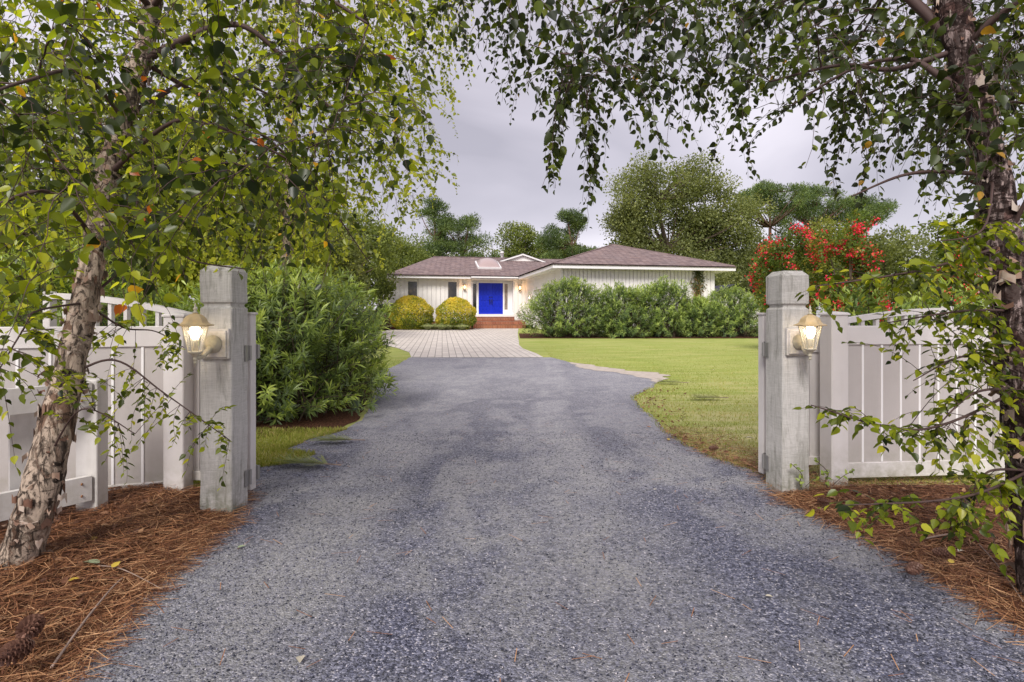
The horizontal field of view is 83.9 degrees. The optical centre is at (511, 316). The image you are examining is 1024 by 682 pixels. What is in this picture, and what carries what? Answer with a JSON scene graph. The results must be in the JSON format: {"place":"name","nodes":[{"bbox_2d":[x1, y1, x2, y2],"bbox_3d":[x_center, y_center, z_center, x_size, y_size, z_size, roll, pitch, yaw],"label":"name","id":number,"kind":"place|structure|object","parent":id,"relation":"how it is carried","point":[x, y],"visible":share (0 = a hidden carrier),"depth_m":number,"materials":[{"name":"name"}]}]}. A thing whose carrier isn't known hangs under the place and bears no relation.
{"place":"outdoors","nodes":[
{"label":"outdoors","id":0,"kind":"place"},
{"bbox_2d":[0,0,1023,317],"label":"sky","id":1,"kind":"structure","parent":0,"point":[500,171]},
{"bbox_2d":[54,357,1023,681],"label":"gravel driveway","id":2,"kind":"structure","parent":0,"point":[485,399],"depth_m":2.57,"materials":[{"name":"grey gravel"}]},
{"bbox_2d":[296,655,304,662],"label":"fallen leaf","id":3,"kind":"object","parent":2,"relation":"on","point":[299,658],"visible":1,"depth_m":1.89,"materials":[{"name":"beige plant"}]},
{"bbox_2d":[268,450,340,465],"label":"pine sprig","id":4,"kind":"object","parent":2,"relation":"on","point":[309,461],"visible":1,"depth_m":4.33,"materials":[{"name":"green plant"}]},
{"bbox_2d":[307,431,364,441],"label":"pine sprig","id":5,"kind":"object","parent":2,"relation":"on","point":[330,438],"visible":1,"depth_m":5.14,"materials":[{"name":"green plant"}]},
{"bbox_2d":[70,403,1023,681],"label":"stray needles","id":6,"kind":"object","parent":2,"relation":"on","point":[564,607],"visible":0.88,"depth_m":2.22,"materials":[{"name":"brown plant"}]},
{"bbox_2d":[569,362,669,382],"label":"bare sand","id":7,"kind":"structure","parent":2,"relation":"on","point":[654,376],"depth_m":11.70,"materials":[{"name":"beige sand"}]},
{"bbox_2d":[905,561,922,574],"bbox_3d":[1.746,1.090,2.471,0.094,0.055,0.055,-6,-18,-22],"label":"pine cone","id":8,"kind":"object","parent":2,"relation":"on","point":[913,568],"visible":1,"depth_m":2.45,"materials":[{"name":"brown plant"}]},
{"bbox_2d":[193,318,990,489],"bbox_3d":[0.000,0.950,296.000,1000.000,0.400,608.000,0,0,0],"label":"lawn ground","id":9,"kind":"structure","parent":0,"point":[529,344],"depth_m":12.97,"materials":[{"name":"green plant"}]},
{"bbox_2d":[0,70,62,252],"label":"broadleaf tree","id":10,"kind":"object","parent":9,"relation":"on","point":[7,178],"visible":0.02,"depth_m":20.34,"materials":[{"name":"green plant"}]},
{"bbox_2d":[0,61,118,258],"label":"broadleaf tree","id":11,"kind":"object","parent":9,"relation":"on","point":[60,132],"visible":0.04,"depth_m":18.95,"materials":[{"name":"green plant"}]},
{"bbox_2d":[0,230,130,326],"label":"broadleaf tree","id":12,"kind":"object","parent":9,"relation":"on","point":[57,248],"visible":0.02,"depth_m":11.35,"materials":[{"name":"plant"}]},
{"bbox_2d":[3,96,244,324],"bbox_3d":[-11.059,-2.627,16.635,6.329,7.720,6.234,0,0,0],"label":"broadleaf tree","id":13,"kind":"object","parent":9,"relation":"on","point":[88,155],"visible":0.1,"depth_m":15.90,"materials":[{"name":"green plant"}]},
{"bbox_2d":[0,482,267,681],"bbox_3d":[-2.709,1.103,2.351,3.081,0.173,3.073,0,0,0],"label":"pine needles","id":14,"kind":"object","parent":9,"relation":"on","point":[98,631],"visible":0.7,"depth_m":2.41,"materials":[{"name":"plant"}]},
{"bbox_2d":[0,637,34,666],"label":"pine cone","id":15,"kind":"object","parent":14,"relation":"on","point":[14,650],"visible":1,"depth_m":1.75,"materials":[{"name":"brown plant"}]},
{"bbox_2d":[15,613,45,638],"bbox_3d":[-1.599,1.028,1.891,0.074,0.074,0.126,0,-6,-20],"label":"pine cone","id":16,"kind":"object","parent":14,"relation":"on","point":[31,626],"visible":0.98,"depth_m":1.87,"materials":[{"name":"brown plant"}]},
{"bbox_2d":[0,379,107,521],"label":"wooden fence","id":17,"kind":"object","parent":14,"relation":"on","point":[87,487],"visible":0.62,"depth_m":3.09,"materials":[{"name":"white wood"}]},
{"bbox_2d":[50,577,122,668],"bbox_3d":[-1.560,1.109,2.109,0.015,0.030,0.613,0,0,-17],"label":"fallen stick","id":18,"kind":"object","parent":14,"relation":"on","point":[75,633],"visible":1,"depth_m":2.01,"materials":[{"name":"wood"}]},
{"bbox_2d":[84,559,99,562],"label":"fallen leaf","id":19,"kind":"object","parent":14,"relation":"on","point":[92,560],"visible":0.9,"depth_m":2.51,"materials":[{"name":"plant"}]},
{"bbox_2d":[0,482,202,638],"bbox_3d":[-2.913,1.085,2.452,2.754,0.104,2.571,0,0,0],"label":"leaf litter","id":20,"kind":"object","parent":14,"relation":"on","point":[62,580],"visible":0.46,"depth_m":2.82,"materials":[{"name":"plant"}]},
{"bbox_2d":[111,561,119,566],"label":"fallen leaf","id":21,"kind":"object","parent":14,"relation":"on","point":[115,564],"visible":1,"depth_m":2.47,"materials":[{"name":"yellow plant"}]},
{"bbox_2d":[98,565,162,589],"bbox_3d":[-1.629,1.108,2.434,0.393,0.047,0.015,0,0,20],"label":"fallen stick","id":22,"kind":"object","parent":14,"relation":"on","point":[127,571],"visible":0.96,"depth_m":2.45,"materials":[{"name":"wood"}]},
{"bbox_2d":[0,0,476,569],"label":"birch tree","id":23,"kind":"object","parent":14,"relation":"on","point":[104,206],"visible":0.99,"depth_m":2.44,"materials":[{"name":"green plant"}]},
{"bbox_2d":[161,312,192,492],"bbox_3d":[-2.120,0.611,3.620,0.138,1.279,0.138,0,0,-3],"label":"fence post","id":24,"kind":"object","parent":9,"relation":"on","point":[174,469],"visible":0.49,"depth_m":3.56,"materials":[{"name":"white wood"}]},
{"bbox_2d":[0,326,162,491],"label":"board fence","id":25,"kind":"object","parent":24,"relation":"attached to","point":[145,459],"visible":0.24,"depth_m":3.56,"materials":[{"name":"white wood"}]},
{"bbox_2d":[43,292,259,489],"bbox_3d":[-2.419,0.458,3.776,1.632,1.265,0.090,0,0,12],"label":"gate leaf","id":26,"kind":"object","parent":24,"relation":"attached to","point":[251,387],"visible":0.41,"depth_m":3.67,"materials":[{"name":"white wood"}]},
{"bbox_2d":[200,265,251,512],"bbox_3d":[-1.706,0.474,3.400,0.212,1.552,0.205,0,0,2],"label":"gate post","id":27,"kind":"object","parent":9,"relation":"on","point":[223,300],"visible":0.91,"depth_m":3.30,"materials":[{"name":"grey wood"}]},
{"bbox_2d":[177,303,229,363],"bbox_3d":[-1.728,0.091,3.169,0.191,0.338,0.258,0,0,2],"label":"wall lantern","id":28,"kind":"object","parent":27,"relation":"attached to","point":[214,343],"depth_m":3.19,"materials":[{"name":"beige metal"}]},
{"bbox_2d":[183,153,356,310],"bbox_3d":[-9.069,-2.366,21.285,6.438,7.061,6.131,0,0,-28],"label":"broadleaf tree","id":29,"kind":"object","parent":9,"relation":"on","point":[279,242],"visible":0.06,"depth_m":19.91,"materials":[{"name":"green plant"}]},
{"bbox_2d":[256,376,371,436],"bbox_3d":[-3.571,1.146,8.200,3.724,0.001,5.700,0,0,0],"label":"planting bed","id":30,"kind":"object","parent":9,"relation":"on","point":[330,418],"visible":0.04,"depth_m":6.31,"materials":[{"name":"brown soil"}]},
{"bbox_2d":[0,238,195,326],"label":"oleander shrub","id":31,"kind":"object","parent":30,"relation":"on","point":[68,289],"visible":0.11,"depth_m":6.36,"materials":[{"name":"green plant"}]},
{"bbox_2d":[115,261,397,425],"bbox_3d":[-3.107,0.290,7.104,3.420,1.903,3.574,0,0,0],"label":"oleander shrub","id":32,"kind":"object","parent":30,"relation":"on","point":[287,389],"visible":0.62,"depth_m":6.45,"materials":[{"name":"green plant"}]},
{"bbox_2d":[184,254,381,382],"bbox_3d":[-3.680,0.106,9.488,3.192,2.251,3.416,0,0,0],"label":"oleander shrub","id":33,"kind":"object","parent":30,"relation":"on","point":[316,271],"visible":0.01,"depth_m":9.11,"materials":[{"name":"green plant"}]},
{"bbox_2d":[143,0,475,313],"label":"birch tree","id":34,"kind":"object","parent":30,"relation":"on","point":[407,188],"visible":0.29,"depth_m":9.89,"materials":[{"name":"green plant"}]},
{"bbox_2d":[307,226,371,310],"bbox_3d":[-9.032,-1.659,25.992,5.012,5.431,4.772,0,0,0],"label":"broadleaf tree","id":35,"kind":"object","parent":9,"relation":"on","point":[357,255],"visible":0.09,"depth_m":26.02,"materials":[{"name":"green plant"}]},
{"bbox_2d":[327,206,408,317],"bbox_3d":[-9.580,-2.713,33.136,7.302,7.333,6.535,0,0,0],"label":"broadleaf tree","id":36,"kind":"object","parent":9,"relation":"on","point":[381,283],"visible":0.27,"depth_m":32.39,"materials":[{"name":"green plant"}]},
{"bbox_2d":[373,315,390,329],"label":"clipped shrub","id":37,"kind":"object","parent":9,"relation":"on","point":[389,320],"visible":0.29,"depth_m":33.39,"materials":[{"name":"green plant"}]},
{"bbox_2d":[370,232,434,276],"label":"broadleaf tree","id":38,"kind":"object","parent":9,"relation":"on","point":[408,255],"visible":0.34,"depth_m":46.95,"materials":[{"name":"green plant"}]},
{"bbox_2d":[368,230,456,261],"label":"broadleaf tree","id":39,"kind":"object","parent":9,"relation":"on","point":[416,239],"visible":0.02,"depth_m":54.73,"materials":[{"name":"green plant"}]},
{"bbox_2d":[415,196,462,257],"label":"pine tree","id":40,"kind":"object","parent":9,"relation":"on","point":[430,212],"visible":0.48,"depth_m":49.62,"materials":[{"name":"green plant"}]},
{"bbox_2d":[360,328,541,356],"bbox_3d":[-6.570,0.916,26.080,14.860,0.357,21.200,0,0,0],"label":"paver court","id":41,"kind":"object","parent":9,"relation":"on","point":[489,342],"visible":0.67,"depth_m":21.96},
{"bbox_2d":[421,323,434,329],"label":"grass clump","id":42,"kind":"object","parent":41,"relation":"on","point":[427,326],"visible":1,"depth_m":33.75,"materials":[{"name":"green plant"}]},
{"bbox_2d":[435,323,446,329],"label":"grass clump","id":43,"kind":"object","parent":41,"relation":"on","point":[440,326],"visible":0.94,"depth_m":33.44,"materials":[{"name":"green plant"}]},
{"bbox_2d":[445,323,455,329],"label":"grass clump","id":44,"kind":"object","parent":41,"relation":"on","point":[449,327],"visible":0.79,"depth_m":33.76,"materials":[{"name":"green plant"}]},
{"bbox_2d":[456,323,469,329],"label":"grass clump","id":45,"kind":"object","parent":41,"relation":"on","point":[460,326],"visible":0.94,"depth_m":33.44,"materials":[{"name":"green plant"}]},
{"bbox_2d":[422,212,504,256],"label":"pine tree","id":46,"kind":"object","parent":9,"relation":"on","point":[468,239],"visible":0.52,"depth_m":49.32,"materials":[{"name":"green plant"}]},
{"bbox_2d":[449,245,494,256],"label":"broadleaf tree","id":47,"kind":"object","parent":9,"relation":"on","point":[483,251],"visible":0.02,"depth_m":59.62,"materials":[{"name":"green plant"}]},
{"bbox_2d":[491,220,565,299],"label":"oak tree","id":48,"kind":"object","parent":9,"relation":"on","point":[520,245],"visible":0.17,"depth_m":57.25,"materials":[{"name":"green plant"}]},
{"bbox_2d":[377,244,736,329],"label":"house","id":49,"kind":"structure","parent":9,"relation":"on","point":[493,295],"depth_m":37.10,"materials":[{"name":"white"}]},
{"bbox_2d":[407,281,417,310],"bbox_3d":[-6.501,-1.385,37.213,0.680,1.970,0.155,0,0,-11],"label":"window frame","id":50,"kind":"structure","parent":49,"relation":"in","point":[412,286],"depth_m":37.22,"materials":[{"name":"white"}]},
{"bbox_2d":[447,281,457,309],"bbox_3d":[-3.951,-1.385,37.685,0.670,1.970,0.155,0,0,-11],"label":"window frame","id":51,"kind":"structure","parent":49,"relation":"in","point":[452,286],"depth_m":37.68,"materials":[{"name":"white"}]},
{"bbox_2d":[479,283,490,313],"bbox_3d":[-1.836,-1.250,38.365,0.828,2.090,0.149,0,0,-11],"label":"door","id":52,"kind":"structure","parent":49,"relation":"in","point":[484,288],"depth_m":38.38,"materials":[{"name":"blue metal"}]},
{"bbox_2d":[491,283,502,313],"bbox_3d":[-1.020,-1.250,38.516,0.828,2.090,0.149,0,0,-11],"label":"door","id":53,"kind":"structure","parent":49,"relation":"in","point":[496,288],"depth_m":38.54,"materials":[{"name":"blue metal"}]},
{"bbox_2d":[536,288,553,328],"bbox_3d":[1.990,-0.478,33.556,0.075,2.416,5.200,0,0,-10],"label":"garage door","id":54,"kind":"structure","parent":49,"relation":"in","point":[545,288],"depth_m":34.78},
{"bbox_2d":[686,271,708,302],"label":"climbing vine","id":55,"kind":"object","parent":49,"relation":"attached to","point":[698,284],"visible":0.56,"depth_m":30.93,"materials":[{"name":"green plant"}]},
{"bbox_2d":[532,207,596,258],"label":"pine tree","id":56,"kind":"object","parent":9,"relation":"on","point":[573,218],"visible":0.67,"depth_m":51.71,"materials":[{"name":"green plant"}]},
{"bbox_2d":[550,240,589,258],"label":"broadleaf tree","id":57,"kind":"object","parent":9,"relation":"on","point":[565,253],"visible":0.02,"depth_m":54.70,"materials":[{"name":"green plant"}]},
{"bbox_2d":[519,333,757,337],"bbox_3d":[5.925,0.882,27.250,11.150,0.078,4.500,0,0,0],"label":"planting bed","id":58,"kind":"object","parent":9,"relation":"on","point":[523,335],"visible":0.35,"depth_m":25.43,"materials":[{"name":"brown soil"}]},
{"bbox_2d":[515,274,617,337],"bbox_3d":[2.590,-0.470,26.309,4.947,3.013,3.410,0,0,0],"label":"oleander shrub","id":59,"kind":"object","parent":58,"relation":"on","point":[573,307],"visible":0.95,"depth_m":25.62,"materials":[{"name":"green plant"}]},
{"bbox_2d":[583,279,665,338],"bbox_3d":[5.029,-0.344,25.954,3.868,2.826,3.281,0,0,0],"label":"oleander shrub","id":60,"kind":"object","parent":58,"relation":"on","point":[617,324],"visible":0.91,"depth_m":25.43,"materials":[{"name":"green plant"}]},
{"bbox_2d":[624,275,697,337],"bbox_3d":[7.049,-0.462,26.464,3.773,3.016,3.249,0,0,0],"label":"oleander shrub","id":61,"kind":"object","parent":58,"relation":"on","point":[666,311],"visible":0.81,"depth_m":25.79,"materials":[{"name":"green plant"}]},
{"bbox_2d":[668,294,729,337],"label":"oleander shrub","id":62,"kind":"object","parent":58,"relation":"on","point":[699,305],"visible":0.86,"depth_m":25.70,"materials":[{"name":"green plant"}]},
{"bbox_2d":[688,283,765,336],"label":"oleander shrub","id":63,"kind":"object","parent":58,"relation":"on","point":[739,313],"visible":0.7,"depth_m":26.17,"materials":[{"name":"green plant"}]},
{"bbox_2d":[658,379,688,382],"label":"pine sprig","id":64,"kind":"object","parent":9,"relation":"on","point":[667,381],"visible":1,"depth_m":9.72,"materials":[{"name":"plant"}]},
{"bbox_2d":[596,147,780,285],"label":"broadleaf tree","id":65,"kind":"object","parent":9,"relation":"on","point":[705,231],"visible":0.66,"depth_m":42.87,"materials":[{"name":"green plant"}]},
{"bbox_2d":[691,393,728,397],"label":"pine sprig","id":66,"kind":"object","parent":9,"relation":"on","point":[708,396],"visible":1,"depth_m":7.85,"materials":[{"name":"plant"}]},
{"bbox_2d":[634,388,816,476],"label":"leaf litter","id":67,"kind":"object","parent":9,"relation":"on","point":[672,421],"visible":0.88,"depth_m":5.95,"materials":[{"name":"brown plant"}]},
{"bbox_2d":[715,284,764,325],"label":"shrub","id":68,"kind":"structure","parent":9,"relation":"on","point":[722,287],"depth_m":36.63,"materials":[{"name":"green plant"}]},
{"bbox_2d":[715,264,765,295],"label":"broadleaf tree","id":69,"kind":"object","parent":9,"relation":"on","point":[733,279],"visible":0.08,"depth_m":39.79,"materials":[{"name":"green plant"}]},
{"bbox_2d":[648,422,868,495],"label":"pine needles","id":70,"kind":"object","parent":9,"relation":"on","point":[733,456],"visible":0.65,"depth_m":4.75,"materials":[{"name":"plant"}]},
{"bbox_2d":[709,445,718,450],"bbox_3d":[1.700,1.103,4.797,0.084,0.050,0.050,-3,30,5],"label":"pine cone","id":71,"kind":"object","parent":70,"relation":"on","point":[713,447],"visible":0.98,"depth_m":4.79,"materials":[{"name":"brown plant"}]},
{"bbox_2d":[729,179,814,247],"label":"pine tree","id":72,"kind":"object","parent":9,"relation":"on","point":[767,190],"visible":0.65,"depth_m":49.27,"materials":[{"name":"green plant"}]},
{"bbox_2d":[742,235,805,311],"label":"broadleaf tree","id":73,"kind":"object","parent":9,"relation":"on","point":[765,242],"visible":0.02,"depth_m":45.06,"materials":[{"name":"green plant"}]},
{"bbox_2d":[762,271,808,493],"bbox_3d":[1.815,0.474,3.782,0.212,1.552,0.204,0,0,-8],"label":"gate post","id":74,"kind":"object","parent":9,"relation":"on","point":[787,424],"visible":0.94,"depth_m":3.69,"materials":[{"name":"grey wood"}]},
{"bbox_2d":[786,306,826,359],"bbox_3d":[1.851,0.096,3.553,0.191,0.338,0.258,0,0,-8],"label":"wall lantern","id":75,"kind":"object","parent":74,"relation":"attached to","point":[800,341],"depth_m":3.53,"materials":[{"name":"beige metal"}]},
{"bbox_2d":[744,248,826,311],"bbox_3d":[18.538,-1.933,38.072,5.443,5.644,5.698,0,0,39],"label":"broadleaf tree","id":76,"kind":"object","parent":9,"relation":"on","point":[765,282],"visible":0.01,"depth_m":37.77,"materials":[{"name":"green plant"}]},
{"bbox_2d":[744,221,828,312],"bbox_3d":[8.197,-0.872,17.195,2.087,3.916,2.197,0,0,-37],"label":"crape myrtle","id":77,"kind":"object","parent":9,"relation":"on","point":[777,257],"visible":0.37,"depth_m":16.95,"materials":[{"name":"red plant"}]},
{"bbox_2d":[776,181,858,315],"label":"pine tree","id":78,"kind":"object","parent":9,"relation":"on","point":[812,208],"visible":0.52,"depth_m":51.18,"materials":[{"name":"green plant"}]},
{"bbox_2d":[788,214,870,309],"bbox_3d":[19.218,-2.660,34.187,5.115,7.149,4.384,0,0,10],"label":"broadleaf tree","id":79,"kind":"object","parent":9,"relation":"on","point":[831,230],"visible":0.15,"depth_m":33.80,"materials":[{"name":"green plant"}]},
{"bbox_2d":[818,311,849,486],"bbox_3d":[2.205,0.606,3.900,0.138,1.289,0.138,0,0,-8],"label":"fence post","id":80,"kind":"object","parent":9,"relation":"on","point":[834,392],"visible":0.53,"depth_m":3.84,"materials":[{"name":"white wood"}]},
{"bbox_2d":[848,326,993,477],"bbox_3d":[2.819,0.580,3.954,1.120,1.040,0.044,0,0,-5],"label":"board fence","id":81,"kind":"object","parent":80,"relation":"attached to","point":[878,388],"visible":0.51,"depth_m":3.93,"materials":[{"name":"white wood"}]},
{"bbox_2d":[804,203,896,325],"bbox_3d":[9.451,-1.013,15.897,2.431,4.234,1.911,0,0,0],"label":"crape myrtle","id":82,"kind":"object","parent":9,"relation":"on","point":[857,259],"visible":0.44,"depth_m":15.73,"materials":[{"name":"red plant"}]},
{"bbox_2d":[757,306,952,473],"bbox_3d":[2.523,0.505,4.133,1.632,1.170,0.090,0,0,-12],"label":"gate leaf","id":83,"kind":"object","parent":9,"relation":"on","point":[814,399],"visible":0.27,"depth_m":4.05,"materials":[{"name":"white wood"}]},
{"bbox_2d":[811,285,903,325],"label":"oleander shrub","id":84,"kind":"object","parent":9,"relation":"on","point":[868,310],"visible":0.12,"depth_m":6.21,"materials":[{"name":"plant"}]},
{"bbox_2d":[814,192,906,236],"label":"pine tree","id":85,"kind":"object","parent":9,"relation":"on","point":[878,209],"visible":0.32,"depth_m":52.60,"materials":[{"name":"green plant"}]},
{"bbox_2d":[820,234,913,317],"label":"broadleaf tree","id":86,"kind":"object","parent":9,"relation":"on","point":[888,264],"depth_m":46.06,"materials":[{"name":"plant"}]},
{"bbox_2d":[832,221,942,324],"bbox_3d":[18.422,-1.755,28.024,4.699,5.560,4.763,0,0,-42],"label":"broadleaf tree","id":87,"kind":"object","parent":9,"relation":"on","point":[897,250],"visible":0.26,"depth_m":27.07,"materials":[{"name":"green plant"}]},
{"bbox_2d":[756,474,1023,644],"bbox_3d":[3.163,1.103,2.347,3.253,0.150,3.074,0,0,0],"label":"pine needles","id":88,"kind":"object","parent":9,"relation":"on","point":[962,580],"visible":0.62,"depth_m":2.81,"materials":[{"name":"plant"}]},
{"bbox_2d":[409,0,1023,597],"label":"birch tree","id":89,"kind":"object","parent":88,"relation":"on","point":[967,108],"visible":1,"depth_m":2.41,"materials":[{"name":"green plant"}]},
{"bbox_2d":[790,463,829,492],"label":"weed","id":90,"kind":"object","parent":88,"relation":"on","point":[801,475],"visible":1,"depth_m":3.62,"materials":[{"name":"green plant"}]},
{"bbox_2d":[817,497,830,504],"bbox_3d":[1.835,1.082,3.349,0.050,0.050,0.084,-45,17,-25],"label":"pine cone","id":91,"kind":"object","parent":88,"relation":"on","point":[823,501],"visible":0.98,"depth_m":3.34,"materials":[{"name":"brown plant"}]},
{"bbox_2d":[814,457,854,490],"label":"weed","id":92,"kind":"object","parent":88,"relation":"on","point":[838,477],"visible":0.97,"depth_m":3.62,"materials":[{"name":"green plant"}]},
{"bbox_2d":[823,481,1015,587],"bbox_3d":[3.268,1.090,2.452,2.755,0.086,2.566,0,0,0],"label":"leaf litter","id":93,"kind":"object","parent":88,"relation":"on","point":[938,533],"visible":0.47,"depth_m":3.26,"materials":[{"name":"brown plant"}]},
{"bbox_2d":[925,533,947,538],"bbox_3d":[2.155,1.085,2.835,0.244,0.018,0.021,0,0,-18],"label":"fallen stick","id":94,"kind":"object","parent":88,"relation":"on","point":[936,536],"visible":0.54,"depth_m":2.81,"materials":[{"name":"brown wood"}]},
{"bbox_2d":[932,547,953,558],"bbox_3d":[1.953,1.066,2.574,0.089,0.052,0.052,-6,-33,32],"label":"pine cone","id":95,"kind":"object","parent":88,"relation":"on","point":[941,552],"visible":0.88,"depth_m":2.57,"materials":[{"name":"brown plant"}]},
{"bbox_2d":[979,545,1022,600],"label":"fallen stick","id":96,"kind":"object","parent":88,"relation":"on","point":[998,566],"visible":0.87,"depth_m":2.51,"materials":[{"name":"wood"}]},
{"bbox_2d":[901,210,983,325],"bbox_3d":[23.129,-2.275,30.057,5.847,6.533,5.429,0,0,0],"label":"broadleaf tree","id":97,"kind":"object","parent":9,"relation":"on","point":[965,233],"visible":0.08,"depth_m":29.57,"materials":[{"name":"green plant"}]},
{"bbox_2d":[897,276,988,325],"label":"oleander shrub","id":98,"kind":"object","parent":9,"relation":"on","point":[959,316],"visible":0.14,"depth_m":6.50,"materials":[{"name":"green plant"}]},
{"bbox_2d":[932,232,982,322],"bbox_3d":[13.253,-0.752,17.084,1.353,3.675,1.480,0,0,0],"label":"crape myrtle","id":99,"kind":"object","parent":9,"relation":"on","point":[942,253],"visible":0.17,"depth_m":16.86,"materials":[{"name":"green plant"}]},
{"bbox_2d":[986,347,1004,480],"bbox_3d":[3.442,0.611,4.014,0.138,1.279,0.138,0,0,-5],"label":"fence post","id":100,"kind":"object","parent":9,"relation":"on","point":[995,412],"visible":0.01,"depth_m":3.97,"materials":[{"name":"white wood"}]},
{"bbox_2d":[968,211,1023,306],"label":"broadleaf tree","id":101,"kind":"object","parent":9,"relation":"on","point":[1022,218],"depth_m":26.14,"materials":[{"name":"green plant"}]},
{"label":"planting bed","id":102,"kind":"structure","parent":0,"visible":0},
{"bbox_2d":[375,304,391,328],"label":"clipped shrub","id":103,"kind":"object","parent":102,"relation":"on","point":[381,310],"visible":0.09,"depth_m":35.57,"materials":[{"name":"green plant"}]},
{"bbox_2d":[387,295,434,329],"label":"golden shrub","id":104,"kind":"object","parent":102,"relation":"on","point":[415,301],"visible":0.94,"depth_m":34.01,"materials":[{"name":"yellow plant"}]},
{"bbox_2d":[435,296,476,329],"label":"golden shrub","id":105,"kind":"object","parent":102,"relation":"on","point":[465,307],"visible":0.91,"depth_m":34.09,"materials":[{"name":"yellow plant"}]}
]}

